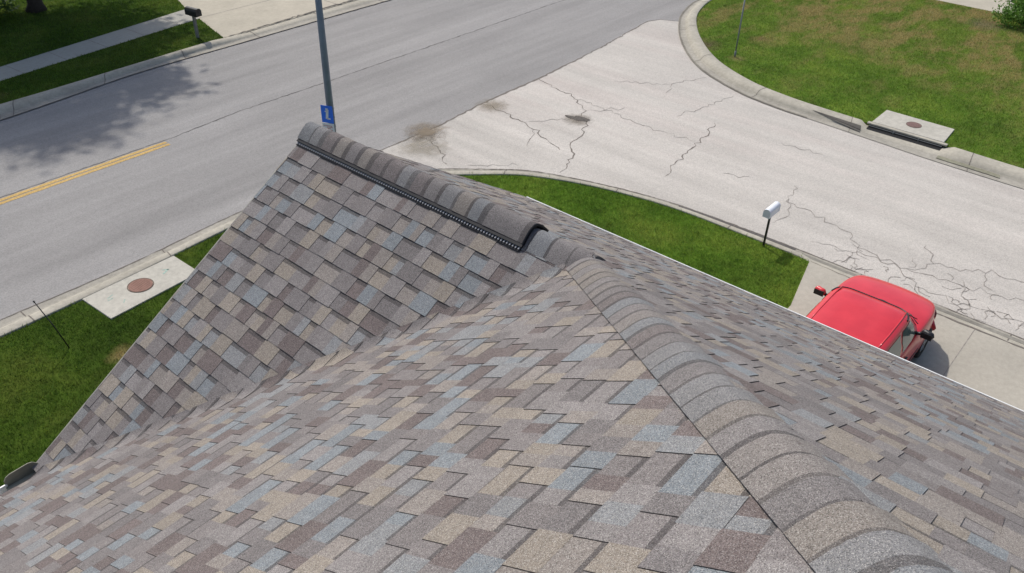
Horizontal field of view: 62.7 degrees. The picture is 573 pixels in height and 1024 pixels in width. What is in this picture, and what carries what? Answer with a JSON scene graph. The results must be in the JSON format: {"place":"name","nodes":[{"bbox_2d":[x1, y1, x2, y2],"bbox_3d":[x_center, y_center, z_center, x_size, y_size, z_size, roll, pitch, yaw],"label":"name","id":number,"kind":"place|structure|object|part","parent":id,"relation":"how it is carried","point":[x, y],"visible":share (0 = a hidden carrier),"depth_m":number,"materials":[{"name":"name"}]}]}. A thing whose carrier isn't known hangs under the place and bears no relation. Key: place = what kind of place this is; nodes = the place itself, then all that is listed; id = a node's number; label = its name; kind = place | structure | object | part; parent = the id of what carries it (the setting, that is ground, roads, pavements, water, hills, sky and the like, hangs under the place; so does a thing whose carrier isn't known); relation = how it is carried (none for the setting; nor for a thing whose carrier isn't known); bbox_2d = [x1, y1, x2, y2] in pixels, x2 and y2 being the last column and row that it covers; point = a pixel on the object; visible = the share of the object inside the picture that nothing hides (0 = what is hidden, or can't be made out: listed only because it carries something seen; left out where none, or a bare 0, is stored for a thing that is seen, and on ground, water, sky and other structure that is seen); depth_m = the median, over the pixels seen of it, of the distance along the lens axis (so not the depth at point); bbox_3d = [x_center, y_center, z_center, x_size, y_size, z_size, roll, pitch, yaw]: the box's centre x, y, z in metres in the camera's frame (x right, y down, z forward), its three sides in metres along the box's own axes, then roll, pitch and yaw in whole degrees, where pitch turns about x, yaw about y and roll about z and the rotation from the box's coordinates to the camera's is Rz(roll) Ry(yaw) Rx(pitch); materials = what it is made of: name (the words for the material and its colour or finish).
{"place":"outdoors","nodes":[
{"label":"outdoors","id":0,"kind":"place"},
{"bbox_2d":[0,0,184,66],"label":"lawn","id":1,"kind":"structure","parent":0,"point":[70,36],"depth_m":30.86,"materials":[{"name":"plant"}]},
{"bbox_2d":[0,0,24,15],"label":"bush","id":2,"kind":"object","parent":1,"relation":"on","point":[7,7],"visible":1,"depth_m":31.41,"materials":[{"name":"green plant"}]},
{"bbox_2d":[25,0,46,13],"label":"tree","id":3,"kind":"object","parent":1,"relation":"on","point":[35,6],"visible":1,"depth_m":31.66,"materials":[{"name":"brown plant"}]},
{"bbox_2d":[0,10,198,80],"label":"sidewalk","id":4,"kind":"structure","parent":0,"point":[75,50],"depth_m":29.05,"materials":[{"name":"concrete"}]},
{"bbox_2d":[0,18,222,103],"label":"verge","id":5,"kind":"structure","parent":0,"point":[109,58],"depth_m":27.86,"materials":[{"name":"plant"}]},
{"bbox_2d":[184,6,201,37],"bbox_3d":[-11.125,-9.249,29.551,0.582,1.105,0.252,20,39,24],"label":"mailbox","id":6,"kind":"object","parent":5,"relation":"on","point":[194,13],"visible":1,"depth_m":29.29,"materials":[{"name":"black paint"}]},
{"bbox_2d":[195,9,201,16],"bbox_3d":[-10.883,-9.508,29.201,0.042,0.270,0.252,20,39,24],"label":"door","id":7,"kind":"structure","parent":6,"relation":"in","point":[198,13],"depth_m":29.19,"materials":[{"name":"black paint"}]},
{"bbox_2d":[0,229,224,484],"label":"grass","id":8,"kind":"structure","parent":0,"point":[61,369],"depth_m":15.41,"materials":[{"name":"green plant"}]},
{"bbox_2d":[179,0,355,37],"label":"driveway","id":9,"kind":"structure","parent":0,"point":[225,18],"depth_m":32.52,"materials":[{"name":"grey concrete"}]},
{"bbox_2d":[0,0,695,318],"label":"road","id":10,"kind":"structure","parent":0,"point":[228,123],"depth_m":24.87,"materials":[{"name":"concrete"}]},
{"bbox_2d":[0,142,169,204],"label":"yellow centre line","id":11,"kind":"object","parent":10,"relation":"on","point":[67,176],"visible":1,"depth_m":21.58,"materials":[{"name":"paint"}]},
{"bbox_2d":[0,175,809,486],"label":"lawn","id":12,"kind":"structure","parent":0,"point":[104,353],"depth_m":16.37,"materials":[{"name":"plant"}]},
{"bbox_2d":[33,301,69,347],"bbox_3d":[-8.480,0.712,15.501,0.423,1.059,0.029,7,35,7],"label":"lawn stake","id":13,"kind":"object","parent":12,"relation":"on","point":[52,325],"visible":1,"depth_m":15.49,"materials":[{"name":"black paint"}]},
{"bbox_2d":[82,256,193,319],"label":"manhole slab","id":14,"kind":"structure","parent":12,"relation":"on","point":[134,290],"depth_m":17.32,"materials":[{"name":"concrete"}]},
{"bbox_2d":[762,201,780,245],"bbox_3d":[5.774,-1.353,18.965,0.178,1.088,0.512,27,42,32],"label":"mailbox","id":15,"kind":"object","parent":12,"relation":"on","point":[771,210],"visible":1,"depth_m":18.67,"materials":[{"name":"white metal"}]},
{"bbox_2d":[0,122,1023,572],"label":"house","id":16,"kind":"structure","parent":0,"point":[342,354],"depth_m":3.95,"materials":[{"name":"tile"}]},
{"bbox_2d":[454,171,808,307],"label":"grass","id":17,"kind":"structure","parent":0,"point":[651,218],"depth_m":19.60,"materials":[{"name":"green plant"}]},
{"bbox_2d":[380,19,1023,337],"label":"side street","id":18,"kind":"structure","parent":0,"point":[651,108],"depth_m":22.69,"materials":[{"name":"concrete"}]},
{"bbox_2d":[696,0,1023,168],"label":"lawn","id":19,"kind":"structure","parent":0,"point":[921,99],"depth_m":29.39,"materials":[{"name":"plant"}]},
{"bbox_2d":[734,0,745,56],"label":"sign post","id":20,"kind":"object","parent":19,"relation":"on","point":[739,29],"visible":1,"depth_m":28.88,"materials":[{"name":"metal"}]},
{"bbox_2d":[866,110,954,150],"bbox_3d":[11.779,-4.622,24.765,2.300,0.158,1.595,27,42,32],"label":"storm drain","id":21,"kind":"object","parent":19,"relation":"on","point":[913,130],"visible":1,"depth_m":24.67,"materials":[{"name":"concrete"}]},
{"bbox_2d":[986,0,1023,29],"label":"bush","id":22,"kind":"object","parent":19,"relation":"on","point":[1016,9],"visible":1,"depth_m":32.64,"materials":[{"name":"green plant"}]},
{"bbox_2d":[788,261,1023,410],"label":"driveway","id":23,"kind":"structure","parent":0,"point":[986,363],"depth_m":16.20,"materials":[{"name":"concrete"}]},
{"bbox_2d":[806,275,936,360],"bbox_3d":[6.305,0.919,15.320,2.230,1.508,4.378,27,42,32],"label":"car","id":24,"kind":"object","parent":23,"relation":"on","point":[894,319],"visible":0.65,"depth_m":14.84,"materials":[{"name":"red paint"}]},
{"bbox_3d":[6.378,1.198,14.153,0.114,0.410,0.911,27,42,32],"label":"side window","id":25,"kind":"part","parent":24,"relation":"part of","materials":[{"name":"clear glass"}]},
{"bbox_3d":[7.012,0.776,14.778,0.131,0.410,0.941,27,42,32],"label":"side window","id":26,"kind":"part","parent":24,"relation":"part of","materials":[{"name":"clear glass"}]},
{"bbox_2d":[938,0,1015,15],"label":"driveway","id":27,"kind":"structure","parent":0,"point":[988,5],"depth_m":35.36,"materials":[{"name":"grey concrete"}]},
{"label":"ground","id":28,"kind":"structure","parent":0,"visible":0},
{"bbox_2d":[0,0,387,119],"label":"kerb","id":29,"kind":"structure","parent":28,"relation":"on","point":[19,106],"depth_m":27.92,"materials":[{"name":"concrete"}]},
{"bbox_2d":[0,168,1023,346],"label":"kerb","id":30,"kind":"structure","parent":28,"relation":"on","point":[10,324],"depth_m":18.56,"materials":[{"name":"concrete"}]},
{"bbox_2d":[315,0,335,131],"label":"street light pole","id":31,"kind":"object","parent":30,"relation":"on","point":[324,56],"visible":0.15,"depth_m":19.30,"materials":[{"name":"metal"}]},
{"bbox_2d":[320,105,335,131],"bbox_3d":[-4.392,-4.065,20.247,0.310,0.690,0.200,11,36,13],"label":"pole sign","id":32,"kind":"object","parent":31,"relation":"attached to","point":[327,114],"visible":0.86,"depth_m":20.14,"materials":[{"name":"blue metal"}]},
{"bbox_2d":[678,0,1023,188],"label":"kerb","id":33,"kind":"structure","parent":28,"relation":"on","point":[702,57],"depth_m":25.57,"materials":[{"name":"concrete"}]}
]}

